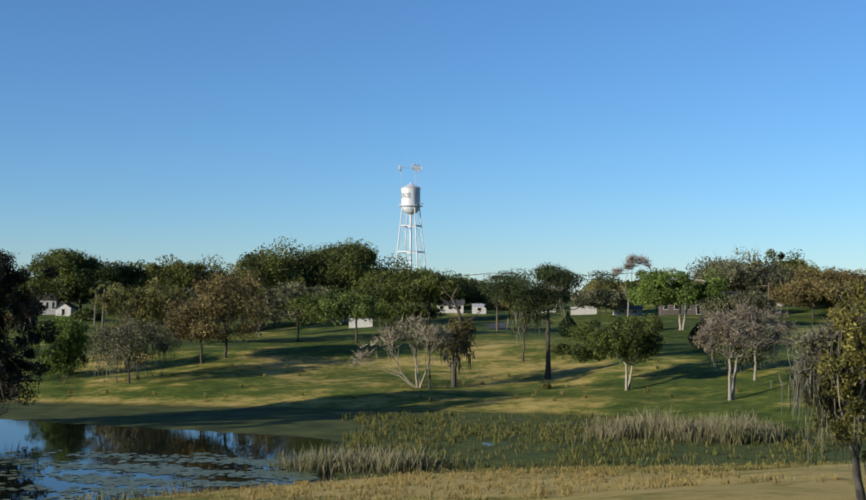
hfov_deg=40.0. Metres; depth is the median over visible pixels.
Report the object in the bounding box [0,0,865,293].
sky
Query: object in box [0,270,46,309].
tree
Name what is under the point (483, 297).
tree
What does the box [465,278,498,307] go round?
tree
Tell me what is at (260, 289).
grey green tree
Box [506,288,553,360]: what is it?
narrow mossy tree
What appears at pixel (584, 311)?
building
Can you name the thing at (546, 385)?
bush
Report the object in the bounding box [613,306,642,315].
ranch house carport
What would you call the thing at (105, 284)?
palm tree
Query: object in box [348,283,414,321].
tree grove
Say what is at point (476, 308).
white house
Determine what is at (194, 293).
tree grove
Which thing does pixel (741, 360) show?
green tree
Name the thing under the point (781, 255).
tree
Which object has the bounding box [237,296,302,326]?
tree grove
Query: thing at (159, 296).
olive tree
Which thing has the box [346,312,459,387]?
pale bare tree
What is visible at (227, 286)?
brown olive tree
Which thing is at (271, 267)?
oak tree
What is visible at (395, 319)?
bush
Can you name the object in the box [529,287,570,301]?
tree
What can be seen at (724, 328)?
budding tan tree
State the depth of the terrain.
128.85 m
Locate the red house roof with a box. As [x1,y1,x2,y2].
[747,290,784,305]
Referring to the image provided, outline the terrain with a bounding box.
[1,299,865,499]
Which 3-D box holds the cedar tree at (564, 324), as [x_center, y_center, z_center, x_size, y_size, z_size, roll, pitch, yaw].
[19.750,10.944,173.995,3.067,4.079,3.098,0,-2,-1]
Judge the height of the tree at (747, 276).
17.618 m
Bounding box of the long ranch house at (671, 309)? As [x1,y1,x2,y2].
[653,291,735,315]
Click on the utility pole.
(768, 285)
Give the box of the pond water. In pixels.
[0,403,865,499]
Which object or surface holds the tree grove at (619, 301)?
on the terrain
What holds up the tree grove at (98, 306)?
on the terrain
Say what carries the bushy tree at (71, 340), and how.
on the terrain
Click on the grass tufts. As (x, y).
(590, 473)
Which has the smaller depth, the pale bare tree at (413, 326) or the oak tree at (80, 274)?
the pale bare tree at (413, 326)
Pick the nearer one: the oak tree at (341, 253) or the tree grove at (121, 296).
the tree grove at (121, 296)
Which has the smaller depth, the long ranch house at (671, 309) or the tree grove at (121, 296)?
the tree grove at (121, 296)
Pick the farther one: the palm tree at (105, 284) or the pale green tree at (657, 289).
the palm tree at (105, 284)
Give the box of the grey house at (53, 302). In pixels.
[37,293,61,314]
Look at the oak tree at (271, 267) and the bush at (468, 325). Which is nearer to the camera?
the bush at (468, 325)
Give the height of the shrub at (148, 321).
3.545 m
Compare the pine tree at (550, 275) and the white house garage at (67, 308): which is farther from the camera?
the white house garage at (67, 308)
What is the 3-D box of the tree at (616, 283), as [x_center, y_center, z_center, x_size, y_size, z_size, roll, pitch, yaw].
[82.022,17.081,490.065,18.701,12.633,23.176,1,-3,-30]
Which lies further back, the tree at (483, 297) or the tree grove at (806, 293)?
the tree at (483, 297)
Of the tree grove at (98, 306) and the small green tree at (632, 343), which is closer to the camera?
the small green tree at (632, 343)
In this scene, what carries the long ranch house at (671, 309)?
on the terrain
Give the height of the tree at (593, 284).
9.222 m
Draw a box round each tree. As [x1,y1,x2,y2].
[0,248,62,414]
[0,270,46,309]
[12,247,133,308]
[27,313,95,378]
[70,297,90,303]
[82,310,181,386]
[88,287,102,325]
[95,280,113,326]
[103,259,146,287]
[114,277,194,341]
[119,254,228,291]
[162,292,270,363]
[186,262,277,357]
[221,236,340,293]
[235,282,272,336]
[254,277,335,341]
[276,237,412,289]
[279,289,390,342]
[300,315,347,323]
[316,256,373,289]
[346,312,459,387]
[349,265,451,321]
[368,267,475,329]
[404,320,450,387]
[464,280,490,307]
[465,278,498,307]
[474,262,618,378]
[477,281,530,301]
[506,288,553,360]
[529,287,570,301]
[558,311,578,336]
[564,314,664,389]
[573,277,636,313]
[610,253,651,316]
[613,277,637,286]
[623,265,731,329]
[685,246,803,295]
[687,316,713,347]
[690,299,784,399]
[706,335,775,373]
[725,301,801,379]
[735,259,834,293]
[752,248,818,271]
[782,266,865,306]
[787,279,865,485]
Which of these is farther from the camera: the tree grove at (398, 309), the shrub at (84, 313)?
the shrub at (84, 313)
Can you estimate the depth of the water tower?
417.69 m
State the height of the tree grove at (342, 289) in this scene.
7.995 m
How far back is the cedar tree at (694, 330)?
148.43 m
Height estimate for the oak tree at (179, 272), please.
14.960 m
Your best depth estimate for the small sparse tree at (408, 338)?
127.14 m
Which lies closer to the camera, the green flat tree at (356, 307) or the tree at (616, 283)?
the green flat tree at (356, 307)
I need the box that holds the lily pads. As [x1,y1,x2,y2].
[0,450,319,499]
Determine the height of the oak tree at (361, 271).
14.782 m
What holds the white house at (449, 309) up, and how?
on the terrain
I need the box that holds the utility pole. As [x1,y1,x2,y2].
[761,282,775,322]
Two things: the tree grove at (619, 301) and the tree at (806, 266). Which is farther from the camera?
the tree at (806, 266)
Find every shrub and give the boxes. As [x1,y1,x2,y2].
[69,308,101,320]
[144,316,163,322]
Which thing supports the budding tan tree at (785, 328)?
on the terrain
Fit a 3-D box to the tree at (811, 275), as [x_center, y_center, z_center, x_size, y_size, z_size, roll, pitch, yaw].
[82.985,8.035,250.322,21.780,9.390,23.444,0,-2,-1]
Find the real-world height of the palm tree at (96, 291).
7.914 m
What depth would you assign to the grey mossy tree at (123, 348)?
131.65 m
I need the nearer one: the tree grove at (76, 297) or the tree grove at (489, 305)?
the tree grove at (489, 305)
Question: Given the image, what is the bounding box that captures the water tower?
[395,164,426,269]
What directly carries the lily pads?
on the pond water
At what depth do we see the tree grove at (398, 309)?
211.79 m
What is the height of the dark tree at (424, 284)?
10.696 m
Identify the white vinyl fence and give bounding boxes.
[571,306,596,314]
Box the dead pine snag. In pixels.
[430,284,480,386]
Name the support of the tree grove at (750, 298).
on the terrain
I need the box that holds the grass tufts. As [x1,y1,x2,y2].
[14,351,865,499]
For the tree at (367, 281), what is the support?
on the terrain
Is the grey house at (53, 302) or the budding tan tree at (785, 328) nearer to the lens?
the budding tan tree at (785, 328)
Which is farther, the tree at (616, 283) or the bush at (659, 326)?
the tree at (616, 283)
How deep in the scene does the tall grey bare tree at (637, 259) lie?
234.04 m
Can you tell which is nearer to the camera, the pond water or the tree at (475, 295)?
the pond water
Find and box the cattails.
[56,404,844,499]
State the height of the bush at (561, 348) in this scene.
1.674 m
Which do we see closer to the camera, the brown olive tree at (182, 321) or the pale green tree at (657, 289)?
the brown olive tree at (182, 321)
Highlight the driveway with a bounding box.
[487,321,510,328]
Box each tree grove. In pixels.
[61,277,89,304]
[89,284,139,317]
[95,282,165,334]
[182,285,214,327]
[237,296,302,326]
[303,285,354,295]
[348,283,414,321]
[376,301,444,320]
[483,296,516,316]
[570,287,634,315]
[698,290,776,313]
[767,277,851,318]
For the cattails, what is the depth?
89.50 m
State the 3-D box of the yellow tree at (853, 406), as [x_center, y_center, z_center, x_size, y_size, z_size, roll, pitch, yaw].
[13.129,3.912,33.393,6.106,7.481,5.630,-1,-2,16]
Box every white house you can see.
[437,298,464,312]
[472,304,485,313]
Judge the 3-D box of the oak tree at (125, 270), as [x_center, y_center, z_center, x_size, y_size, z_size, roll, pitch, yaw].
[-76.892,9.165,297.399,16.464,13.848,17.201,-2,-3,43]
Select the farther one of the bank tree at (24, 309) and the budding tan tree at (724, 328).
the budding tan tree at (724, 328)
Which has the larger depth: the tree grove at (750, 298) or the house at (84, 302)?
the house at (84, 302)
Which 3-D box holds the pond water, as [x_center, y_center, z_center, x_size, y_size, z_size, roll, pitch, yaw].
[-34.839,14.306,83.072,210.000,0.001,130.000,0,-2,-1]
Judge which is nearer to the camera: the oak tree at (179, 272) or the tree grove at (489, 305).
the tree grove at (489, 305)
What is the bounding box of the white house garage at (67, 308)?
[54,302,76,315]
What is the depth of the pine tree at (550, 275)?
133.63 m

